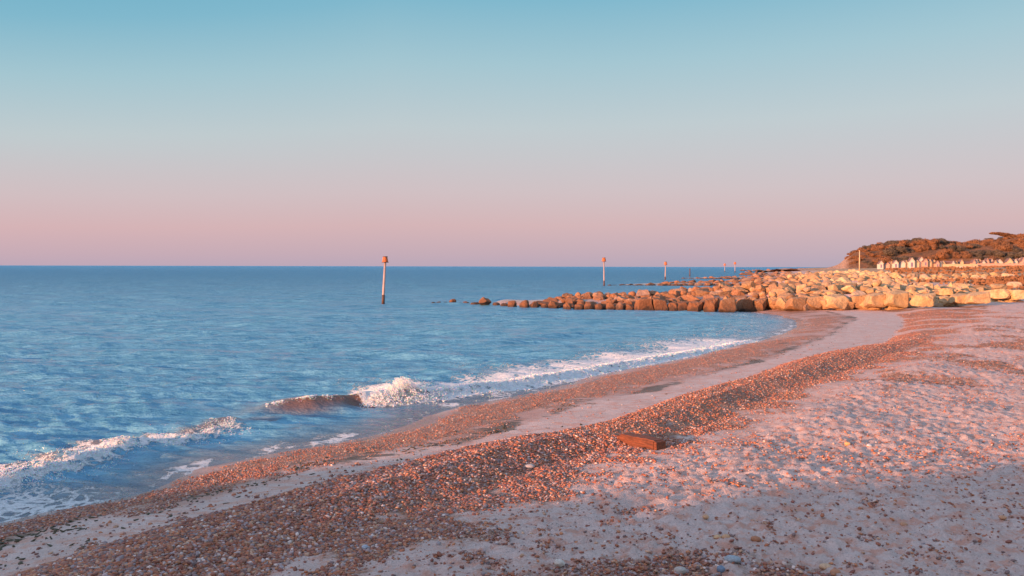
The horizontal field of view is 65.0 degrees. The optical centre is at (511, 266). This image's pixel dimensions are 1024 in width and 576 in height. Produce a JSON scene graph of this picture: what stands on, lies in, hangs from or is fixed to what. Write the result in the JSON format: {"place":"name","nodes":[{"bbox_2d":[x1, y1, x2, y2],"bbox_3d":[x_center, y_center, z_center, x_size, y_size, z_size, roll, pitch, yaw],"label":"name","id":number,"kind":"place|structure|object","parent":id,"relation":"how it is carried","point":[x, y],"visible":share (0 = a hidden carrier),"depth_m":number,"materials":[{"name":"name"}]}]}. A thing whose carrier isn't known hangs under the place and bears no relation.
{"place":"outdoors","nodes":[
{"label":"outdoors","id":0,"kind":"place"},
{"bbox_2d":[0,265,826,522],"bbox_3d":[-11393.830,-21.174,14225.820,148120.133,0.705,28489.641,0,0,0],"label":"sea","id":1,"kind":"structure","parent":0,"point":[93,355],"depth_m":37.26,"materials":[{"name":"liquid"}]},
{"bbox_2d":[0,339,759,501],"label":"sea foam","id":2,"kind":"object","parent":1,"relation":"on","point":[402,385],"visible":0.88,"depth_m":23.24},
{"bbox_2d":[382,256,388,303],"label":"groyne beacon","id":3,"kind":"object","parent":1,"relation":"in","point":[385,260],"visible":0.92,"depth_m":84.88,"materials":[{"name":"metal"}]},
{"bbox_2d":[602,258,605,285],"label":"groyne beacon","id":4,"kind":"object","parent":1,"relation":"in","point":[603,260],"visible":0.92,"depth_m":164.92,"materials":[{"name":"metal"}]},
{"bbox_2d":[0,267,1023,575],"bbox_3d":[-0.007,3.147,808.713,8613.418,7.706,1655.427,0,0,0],"label":"beach","id":5,"kind":"structure","parent":0,"point":[882,325],"depth_m":12.71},
{"bbox_2d":[0,321,852,565],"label":"pebbles","id":6,"kind":"object","parent":5,"relation":"on","point":[148,513],"visible":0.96,"depth_m":11.83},
{"bbox_2d":[479,297,490,304],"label":"boulder","id":7,"kind":"object","parent":5,"relation":"on","point":[484,301],"visible":1,"depth_m":80.59,"materials":[{"name":"stone"}]},
{"bbox_2d":[0,428,1023,575],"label":"shingle","id":8,"kind":"object","parent":5,"relation":"on","point":[88,561],"visible":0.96,"depth_m":10.19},
{"bbox_2d":[674,566,686,573],"bbox_3d":[1.672,3.023,7.998,0.130,0.068,0.103,0,0,-13],"label":"stone","id":9,"kind":"object","parent":8,"relation":"on","point":[679,569],"visible":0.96,"depth_m":7.97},
{"bbox_2d":[1,444,1023,575],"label":"shingle","id":10,"kind":"object","parent":5,"relation":"on","point":[608,571],"visible":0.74,"depth_m":9.89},
{"bbox_2d":[543,297,557,302],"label":"boulder","id":11,"kind":"object","parent":5,"relation":"on","point":[548,299],"visible":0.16,"depth_m":79.94,"materials":[{"name":"stone"}]},
{"bbox_2d":[548,301,558,308],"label":"boulder","id":12,"kind":"object","parent":5,"relation":"on","point":[552,304],"visible":0.73,"depth_m":74.99,"materials":[{"name":"stone"}]},
{"bbox_2d":[554,559,564,566],"bbox_3d":[0.483,3.018,8.187,0.114,0.076,0.094,0,0,13],"label":"stone","id":13,"kind":"object","parent":5,"relation":"on","point":[559,562],"visible":1,"depth_m":8.16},
{"bbox_2d":[563,302,571,309],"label":"boulder","id":14,"kind":"object","parent":5,"relation":"on","point":[567,306],"visible":0.81,"depth_m":73.78,"materials":[{"name":"stone"}]},
{"bbox_2d":[606,302,614,309],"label":"boulder","id":15,"kind":"object","parent":5,"relation":"on","point":[609,305],"visible":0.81,"depth_m":73.00,"materials":[{"name":"stone"}]},
{"bbox_2d":[212,307,1023,471],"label":"shingle","id":16,"kind":"object","parent":5,"relation":"on","point":[655,414],"visible":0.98,"depth_m":20.67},
{"bbox_2d":[617,296,627,301],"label":"boulder","id":17,"kind":"object","parent":5,"relation":"on","point":[620,298],"visible":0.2,"depth_m":75.96,"materials":[{"name":"stone"}]},
{"bbox_2d":[618,433,665,449],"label":"timber beam","id":18,"kind":"structure","parent":5,"relation":"on","point":[645,441],"depth_m":14.38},
{"bbox_2d":[636,290,650,295],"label":"boulder","id":19,"kind":"object","parent":5,"relation":"on","point":[642,292],"visible":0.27,"depth_m":79.22,"materials":[{"name":"stone"}]},
{"bbox_2d":[634,298,653,310],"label":"boulder","id":20,"kind":"object","parent":5,"relation":"on","point":[642,304],"visible":0.69,"depth_m":71.98,"materials":[{"name":"stone"}]},
{"bbox_2d":[651,297,667,310],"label":"boulder","id":21,"kind":"object","parent":5,"relation":"on","point":[658,304],"visible":0.67,"depth_m":71.98,"materials":[{"name":"stone"}]},
{"bbox_2d":[663,294,676,297],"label":"boulder","id":22,"kind":"object","parent":5,"relation":"on","point":[670,295],"visible":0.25,"depth_m":76.26,"materials":[{"name":"stone"}]},
{"bbox_2d":[668,290,678,296],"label":"boulder","id":23,"kind":"object","parent":5,"relation":"on","point":[676,293],"visible":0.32,"depth_m":77.85,"materials":[{"name":"stone"}]},
{"bbox_2d":[672,288,686,295],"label":"boulder","id":24,"kind":"object","parent":5,"relation":"on","point":[678,290],"visible":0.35,"depth_m":78.56,"materials":[{"name":"stone"}]},
{"bbox_2d":[676,301,687,310],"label":"boulder","id":25,"kind":"object","parent":5,"relation":"on","point":[682,305],"visible":0.57,"depth_m":72.15,"materials":[{"name":"stone"}]},
{"bbox_2d":[681,295,699,300],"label":"boulder","id":26,"kind":"object","parent":5,"relation":"on","point":[688,298],"visible":0.36,"depth_m":74.83,"materials":[{"name":"stone"}]},
{"bbox_2d":[686,301,703,311],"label":"boulder","id":27,"kind":"object","parent":5,"relation":"on","point":[696,306],"visible":0.68,"depth_m":71.19,"materials":[{"name":"stone"}]},
{"bbox_2d":[695,289,710,295],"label":"boulder","id":28,"kind":"object","parent":5,"relation":"on","point":[701,292],"visible":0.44,"depth_m":76.73,"materials":[{"name":"stone"}]},
{"bbox_2d":[703,294,714,298],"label":"boulder","id":29,"kind":"object","parent":5,"relation":"on","point":[706,296],"visible":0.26,"depth_m":75.06,"materials":[{"name":"stone"}]},
{"bbox_2d":[703,297,718,311],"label":"boulder","id":30,"kind":"object","parent":5,"relation":"on","point":[711,304],"visible":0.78,"depth_m":70.58,"materials":[{"name":"stone"}]},
{"bbox_2d":[717,565,724,572],"bbox_3d":[2.115,3.064,8.137,0.084,0.076,0.068,0,0,20],"label":"stone","id":31,"kind":"object","parent":5,"relation":"on","point":[721,568],"visible":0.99,"depth_m":8.12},
{"bbox_2d":[717,290,731,296],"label":"boulder","id":32,"kind":"object","parent":5,"relation":"on","point":[720,294],"visible":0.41,"depth_m":75.60,"materials":[{"name":"stone"}]},
{"bbox_2d":[432,269,1022,310],"bbox_3d":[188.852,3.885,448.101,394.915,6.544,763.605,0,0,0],"label":"boulders","id":33,"kind":"object","parent":5,"relation":"on","point":[881,277],"visible":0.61,"depth_m":90.43,"materials":[{"name":"stone"}]},
{"bbox_2d":[718,297,736,311],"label":"boulder","id":34,"kind":"object","parent":5,"relation":"on","point":[727,305],"visible":0.9,"depth_m":69.34,"materials":[{"name":"stone"}]},
{"bbox_2d":[722,286,734,291],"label":"boulder","id":35,"kind":"object","parent":5,"relation":"on","point":[727,288],"visible":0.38,"depth_m":76.67,"materials":[{"name":"stone"}]},
{"bbox_2d":[724,555,740,562],"bbox_3d":[2.296,3.049,8.378,0.174,0.070,0.141,0,0,11],"label":"stone","id":36,"kind":"object","parent":5,"relation":"on","point":[733,558],"visible":0.99,"depth_m":8.34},
{"bbox_2d":[731,289,744,295],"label":"boulder","id":37,"kind":"object","parent":5,"relation":"on","point":[736,292],"visible":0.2,"depth_m":75.14,"materials":[{"name":"stone"}]},
{"bbox_2d":[734,286,748,293],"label":"boulder","id":38,"kind":"object","parent":5,"relation":"on","point":[744,291],"visible":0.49,"depth_m":76.64,"materials":[{"name":"stone"}]},
{"bbox_2d":[736,299,753,311],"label":"boulder","id":39,"kind":"object","parent":5,"relation":"on","point":[744,305],"visible":0.9,"depth_m":71.19,"materials":[{"name":"stone"}]},
{"bbox_2d":[741,281,756,292],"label":"boulder","id":40,"kind":"object","parent":5,"relation":"on","point":[747,285],"visible":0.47,"depth_m":77.22,"materials":[{"name":"stone"}]},
{"bbox_2d":[751,536,760,541],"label":"stone","id":41,"kind":"object","parent":5,"relation":"on","point":[756,538],"visible":1,"depth_m":9.07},
{"bbox_2d":[753,298,766,310],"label":"boulder","id":42,"kind":"object","parent":5,"relation":"on","point":[759,304],"visible":0.93,"depth_m":71.10,"materials":[{"name":"stone"}]},
{"bbox_2d":[767,296,777,308],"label":"boulder","id":43,"kind":"object","parent":5,"relation":"on","point":[770,300],"visible":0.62,"depth_m":71.36,"materials":[{"name":"stone"}]},
{"bbox_2d":[766,287,782,293],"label":"boulder","id":44,"kind":"object","parent":5,"relation":"on","point":[769,289],"visible":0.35,"depth_m":73.77,"materials":[{"name":"stone"}]},
{"bbox_2d":[769,289,790,297],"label":"boulder","id":45,"kind":"object","parent":5,"relation":"on","point":[777,291],"visible":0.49,"depth_m":72.54,"materials":[{"name":"stone"}]},
{"bbox_2d":[774,298,786,310],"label":"boulder","id":46,"kind":"object","parent":5,"relation":"on","point":[780,304],"visible":0.69,"depth_m":69.76,"materials":[{"name":"stone"}]},
{"bbox_2d":[777,292,790,298],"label":"boulder","id":47,"kind":"object","parent":5,"relation":"on","point":[784,295],"visible":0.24,"depth_m":71.61,"materials":[{"name":"stone"}]},
{"bbox_2d":[777,282,792,290],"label":"boulder","id":48,"kind":"object","parent":5,"relation":"on","point":[783,285],"visible":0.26,"depth_m":75.17,"materials":[{"name":"stone"}]},
{"bbox_2d":[785,297,805,310],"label":"boulder","id":49,"kind":"object","parent":5,"relation":"on","point":[795,303],"visible":0.93,"depth_m":68.34,"materials":[{"name":"stone"}]},
{"bbox_2d":[803,303,816,310],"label":"boulder","id":50,"kind":"object","parent":5,"relation":"on","point":[806,307],"visible":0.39,"depth_m":68.34,"materials":[{"name":"stone"}]},
{"bbox_2d":[805,296,825,309],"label":"boulder","id":51,"kind":"object","parent":5,"relation":"on","point":[813,302],"visible":0.72,"depth_m":68.43,"materials":[{"name":"stone"}]},
{"bbox_2d":[811,285,825,290],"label":"boulder","id":52,"kind":"object","parent":5,"relation":"on","point":[816,288],"visible":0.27,"depth_m":72.82,"materials":[{"name":"stone"}]},
{"bbox_2d":[820,299,829,308],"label":"boulder","id":53,"kind":"object","parent":5,"relation":"on","point":[823,302],"visible":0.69,"depth_m":68.04,"materials":[{"name":"stone"}]},
{"bbox_2d":[819,563,831,569],"bbox_3d":[3.231,3.092,8.277,0.132,0.064,0.106,0,0,16],"label":"stone","id":54,"kind":"object","parent":5,"relation":"on","point":[823,566],"visible":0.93,"depth_m":8.25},
{"bbox_2d":[827,284,837,289],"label":"boulder","id":55,"kind":"object","parent":5,"relation":"on","point":[832,287],"visible":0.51,"depth_m":72.21,"materials":[{"name":"stone"}]},
{"bbox_2d":[823,294,849,309],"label":"boulder","id":56,"kind":"object","parent":5,"relation":"on","point":[836,301],"visible":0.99,"depth_m":67.31,"materials":[{"name":"stone"}]},
{"bbox_2d":[838,277,851,282],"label":"boulder","id":57,"kind":"object","parent":5,"relation":"on","point":[843,279],"visible":0.31,"depth_m":159.91,"materials":[{"name":"stone"}]},
{"bbox_2d":[836,300,854,309],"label":"boulder","id":58,"kind":"object","parent":5,"relation":"on","point":[850,305],"visible":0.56,"depth_m":67.48,"materials":[{"name":"stone"}]},
{"bbox_2d":[841,285,857,293],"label":"boulder","id":59,"kind":"object","parent":5,"relation":"on","point":[848,289],"visible":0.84,"depth_m":71.46,"materials":[{"name":"stone"}]},
{"bbox_2d":[842,283,856,293],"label":"boulder","id":60,"kind":"object","parent":5,"relation":"on","point":[853,284],"visible":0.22,"depth_m":73.08,"materials":[{"name":"stone"}]},
{"bbox_2d":[849,296,864,307],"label":"boulder","id":61,"kind":"object","parent":5,"relation":"on","point":[857,300],"visible":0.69,"depth_m":67.56,"materials":[{"name":"stone"}]},
{"bbox_2d":[851,290,865,295],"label":"boulder","id":62,"kind":"object","parent":5,"relation":"on","point":[859,293],"visible":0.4,"depth_m":70.30,"materials":[{"name":"stone"}]},
{"bbox_2d":[863,293,885,307],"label":"boulder","id":63,"kind":"object","parent":5,"relation":"on","point":[874,300],"visible":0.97,"depth_m":65.87,"materials":[{"name":"stone"}]},
{"bbox_2d":[866,286,890,293],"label":"boulder","id":64,"kind":"object","parent":5,"relation":"on","point":[885,289],"visible":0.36,"depth_m":70.61,"materials":[{"name":"stone"}]},
{"bbox_2d":[877,261,883,268],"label":"beach hut","id":65,"kind":"object","parent":5,"relation":"on","point":[880,264],"visible":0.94,"depth_m":350.03,"materials":[{"name":"wood"}]},
{"bbox_2d":[883,306,906,309],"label":"boulder","id":66,"kind":"object","parent":5,"relation":"on","point":[889,308],"visible":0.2,"depth_m":65.96,"materials":[{"name":"stone"}]},
{"bbox_2d":[891,260,898,267],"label":"beach hut","id":67,"kind":"object","parent":5,"relation":"on","point":[894,263],"visible":0.94,"depth_m":350.02,"materials":[{"name":"wood"}]},
{"bbox_2d":[889,284,901,289],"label":"boulder","id":68,"kind":"object","parent":5,"relation":"on","point":[899,286],"visible":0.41,"depth_m":72.66,"materials":[{"name":"stone"}]},
{"bbox_2d":[884,290,908,307],"bbox_3d":[31.325,2.681,65.529,1.894,1.440,1.633,3,6,-5],"label":"boulder","id":69,"kind":"object","parent":5,"relation":"on","point":[897,298],"visible":1,"depth_m":64.96,"materials":[{"name":"stone"}]},
{"bbox_2d":[898,261,905,267],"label":"beach hut","id":70,"kind":"object","parent":5,"relation":"on","point":[901,264],"visible":0.91,"depth_m":351.26,"materials":[{"name":"wood"}]},
{"bbox_2d":[907,258,914,267],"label":"beach hut","id":71,"kind":"object","parent":5,"relation":"on","point":[910,262],"visible":0.94,"depth_m":350.04,"materials":[{"name":"wood"}]},
{"bbox_2d":[910,293,935,306],"bbox_3d":[33.107,2.658,64.457,1.888,1.098,1.658,1,1,-1],"label":"boulder","id":72,"kind":"object","parent":5,"relation":"on","point":[925,300],"visible":1,"depth_m":63.90,"materials":[{"name":"stone"}]},
{"bbox_2d":[921,259,927,266],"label":"beach hut","id":73,"kind":"object","parent":5,"relation":"on","point":[924,262],"visible":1,"depth_m":350.03,"materials":[{"name":"wood"}]},
{"bbox_2d":[932,302,942,306],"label":"boulder","id":74,"kind":"object","parent":5,"relation":"on","point":[936,304],"visible":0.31,"depth_m":66.45,"materials":[{"name":"stone"}]},
{"bbox_2d":[930,289,947,295],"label":"boulder","id":75,"kind":"object","parent":5,"relation":"on","point":[936,291],"visible":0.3,"depth_m":70.96,"materials":[{"name":"stone"}]},
{"bbox_2d":[938,288,953,295],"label":"boulder","id":76,"kind":"object","parent":5,"relation":"on","point":[946,291],"visible":0.95,"depth_m":70.40,"materials":[{"name":"stone"}]},
{"bbox_2d":[885,265,1023,289],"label":"dune scrub","id":77,"kind":"object","parent":5,"relation":"on","point":[1004,280],"visible":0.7,"depth_m":213.53,"materials":[{"name":"beige plant"}]},
{"bbox_2d":[948,293,966,303],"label":"boulder","id":78,"kind":"object","parent":5,"relation":"on","point":[957,298],"visible":0.9,"depth_m":66.17,"materials":[{"name":"stone"}]},
{"bbox_2d":[943,264,977,266],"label":"wall","id":79,"kind":"structure","parent":5,"relation":"on","point":[947,265],"depth_m":347.00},
{"bbox_2d":[952,283,969,288],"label":"boulder","id":80,"kind":"object","parent":5,"relation":"on","point":[963,286],"visible":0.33,"depth_m":76.32,"materials":[{"name":"stone"}]},
{"bbox_2d":[964,291,990,303],"bbox_3d":[37.801,2.607,65.335,1.941,0.998,1.723,-5,1,4],"label":"boulder","id":81,"kind":"object","parent":5,"relation":"on","point":[980,297],"visible":1,"depth_m":64.71,"materials":[{"name":"stone"}]},
{"bbox_2d":[968,285,991,290],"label":"boulder","id":82,"kind":"object","parent":5,"relation":"on","point":[984,287],"visible":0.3,"depth_m":76.92,"materials":[{"name":"stone"}]},
{"bbox_2d":[986,289,1010,299],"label":"boulder","id":83,"kind":"object","parent":5,"relation":"on","point":[999,294],"visible":0.66,"depth_m":71.49,"materials":[{"name":"stone"}]},
{"bbox_2d":[977,263,1023,265],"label":"wall","id":84,"kind":"structure","parent":5,"relation":"on","point":[996,264],"depth_m":349.00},
{"bbox_2d":[1006,289,1023,300],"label":"boulder","id":85,"kind":"object","parent":5,"relation":"on","point":[1017,294],"visible":0.84,"depth_m":71.16,"materials":[{"name":"stone"}]},
{"bbox_2d":[0,0,1023,266],"label":"sky","id":86,"kind":"structure","parent":0,"point":[493,133],"materials":[{"name":"blue"}]},
{"bbox_2d":[755,238,1023,271],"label":"headland","id":87,"kind":"structure","parent":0,"point":[844,264],"depth_m":530.94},
{"bbox_2d":[869,253,881,256],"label":"tree","id":88,"kind":"object","parent":87,"relation":"on","point":[874,254],"visible":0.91,"depth_m":526.70,"materials":[{"name":"orange plant"}]},
{"bbox_2d":[876,256,893,262],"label":"tree","id":89,"kind":"object","parent":87,"relation":"on","point":[887,259],"visible":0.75,"depth_m":517.78,"materials":[{"name":"orange plant"}]},
{"bbox_2d":[877,244,894,250],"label":"tree","id":90,"kind":"object","parent":87,"relation":"on","point":[881,246],"visible":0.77,"depth_m":541.07,"materials":[{"name":"orange plant"}]},
{"bbox_2d":[880,248,897,255],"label":"tree","id":91,"kind":"object","parent":87,"relation":"on","point":[888,252],"visible":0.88,"depth_m":528.58,"materials":[{"name":"brown plant"}]},
{"bbox_2d":[888,246,906,253],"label":"tree","id":92,"kind":"object","parent":87,"relation":"on","point":[900,249],"visible":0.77,"depth_m":532.41,"materials":[{"name":"brown plant"}]},
{"bbox_2d":[899,240,914,246],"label":"tree","id":93,"kind":"object","parent":87,"relation":"on","point":[907,243],"visible":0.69,"depth_m":544.35,"materials":[{"name":"orange plant"}]},
{"bbox_2d":[899,256,915,258],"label":"tree","id":94,"kind":"object","parent":87,"relation":"on","point":[905,257],"visible":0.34,"depth_m":520.37,"materials":[{"name":"brown plant"}]},
{"bbox_2d":[915,240,928,245],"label":"tree","id":95,"kind":"object","parent":87,"relation":"on","point":[919,242],"visible":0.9,"depth_m":544.04,"materials":[{"name":"orange plant"}]},
{"bbox_2d":[915,245,929,251],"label":"tree","id":96,"kind":"object","parent":87,"relation":"on","point":[922,248],"visible":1,"depth_m":532.15,"materials":[{"name":"orange plant"}]},
{"bbox_2d":[921,238,941,245],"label":"tree","id":97,"kind":"object","parent":87,"relation":"on","point":[933,241],"visible":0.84,"depth_m":542.48,"materials":[{"name":"orange plant"}]},
{"bbox_2d":[926,256,937,259],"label":"tree","id":98,"kind":"object","parent":87,"relation":"on","point":[933,257],"visible":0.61,"depth_m":517.92,"materials":[{"name":"orange plant"}]},
{"bbox_2d":[929,244,937,249],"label":"tree","id":99,"kind":"object","parent":87,"relation":"on","point":[933,246],"visible":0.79,"depth_m":535.76,"materials":[{"name":"orange plant"}]},
{"bbox_2d":[930,250,949,259],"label":"tree","id":100,"kind":"object","parent":87,"relation":"on","point":[942,255],"visible":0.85,"depth_m":517.85,"materials":[{"name":"orange plant"}]},
{"bbox_2d":[942,248,953,253],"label":"tree","id":101,"kind":"object","parent":87,"relation":"on","point":[950,250],"visible":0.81,"depth_m":527.27,"materials":[{"name":"orange plant"}]},
{"bbox_2d":[951,251,961,257],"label":"tree","id":102,"kind":"object","parent":87,"relation":"on","point":[956,254],"visible":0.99,"depth_m":522.23,"materials":[{"name":"orange plant"}]},
{"bbox_2d":[948,245,966,250],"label":"tree","id":103,"kind":"object","parent":87,"relation":"on","point":[956,248],"visible":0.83,"depth_m":532.87,"materials":[{"name":"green plant"}]},
{"bbox_2d":[960,253,972,258],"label":"tree","id":104,"kind":"object","parent":87,"relation":"on","point":[967,255],"visible":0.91,"depth_m":520.45,"materials":[{"name":"orange plant"}]},
{"bbox_2d":[968,239,981,243],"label":"tree","id":105,"kind":"object","parent":87,"relation":"on","point":[976,241],"visible":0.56,"depth_m":557.54,"materials":[{"name":"orange plant"}]},
{"bbox_2d":[973,250,986,255],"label":"tree","id":106,"kind":"object","parent":87,"relation":"on","point":[980,252],"visible":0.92,"depth_m":525.49,"materials":[{"name":"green plant"}]},
{"bbox_2d":[990,241,1001,246],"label":"tree","id":107,"kind":"object","parent":87,"relation":"on","point":[995,243],"visible":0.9,"depth_m":540.90,"materials":[{"name":"orange plant"}]},
{"bbox_2d":[993,252,1007,257],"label":"tree","id":108,"kind":"object","parent":87,"relation":"on","point":[1001,254],"visible":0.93,"depth_m":520.96,"materials":[{"name":"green plant"}]},
{"bbox_2d":[989,232,1015,237],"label":"wind bent tree","id":109,"kind":"object","parent":87,"relation":"on","point":[1002,234],"visible":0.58,"depth_m":558.50,"materials":[{"name":"brown plant"}]},
{"bbox_2d":[993,244,1014,250],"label":"tree","id":110,"kind":"object","parent":87,"relation":"on","point":[1004,247],"visible":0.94,"depth_m":532.02,"materials":[{"name":"orange plant"}]},
{"bbox_2d":[1004,251,1023,258],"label":"tree","id":111,"kind":"object","parent":87,"relation":"on","point":[1015,254],"visible":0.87,"depth_m":518.46,"materials":[{"name":"brown plant"}]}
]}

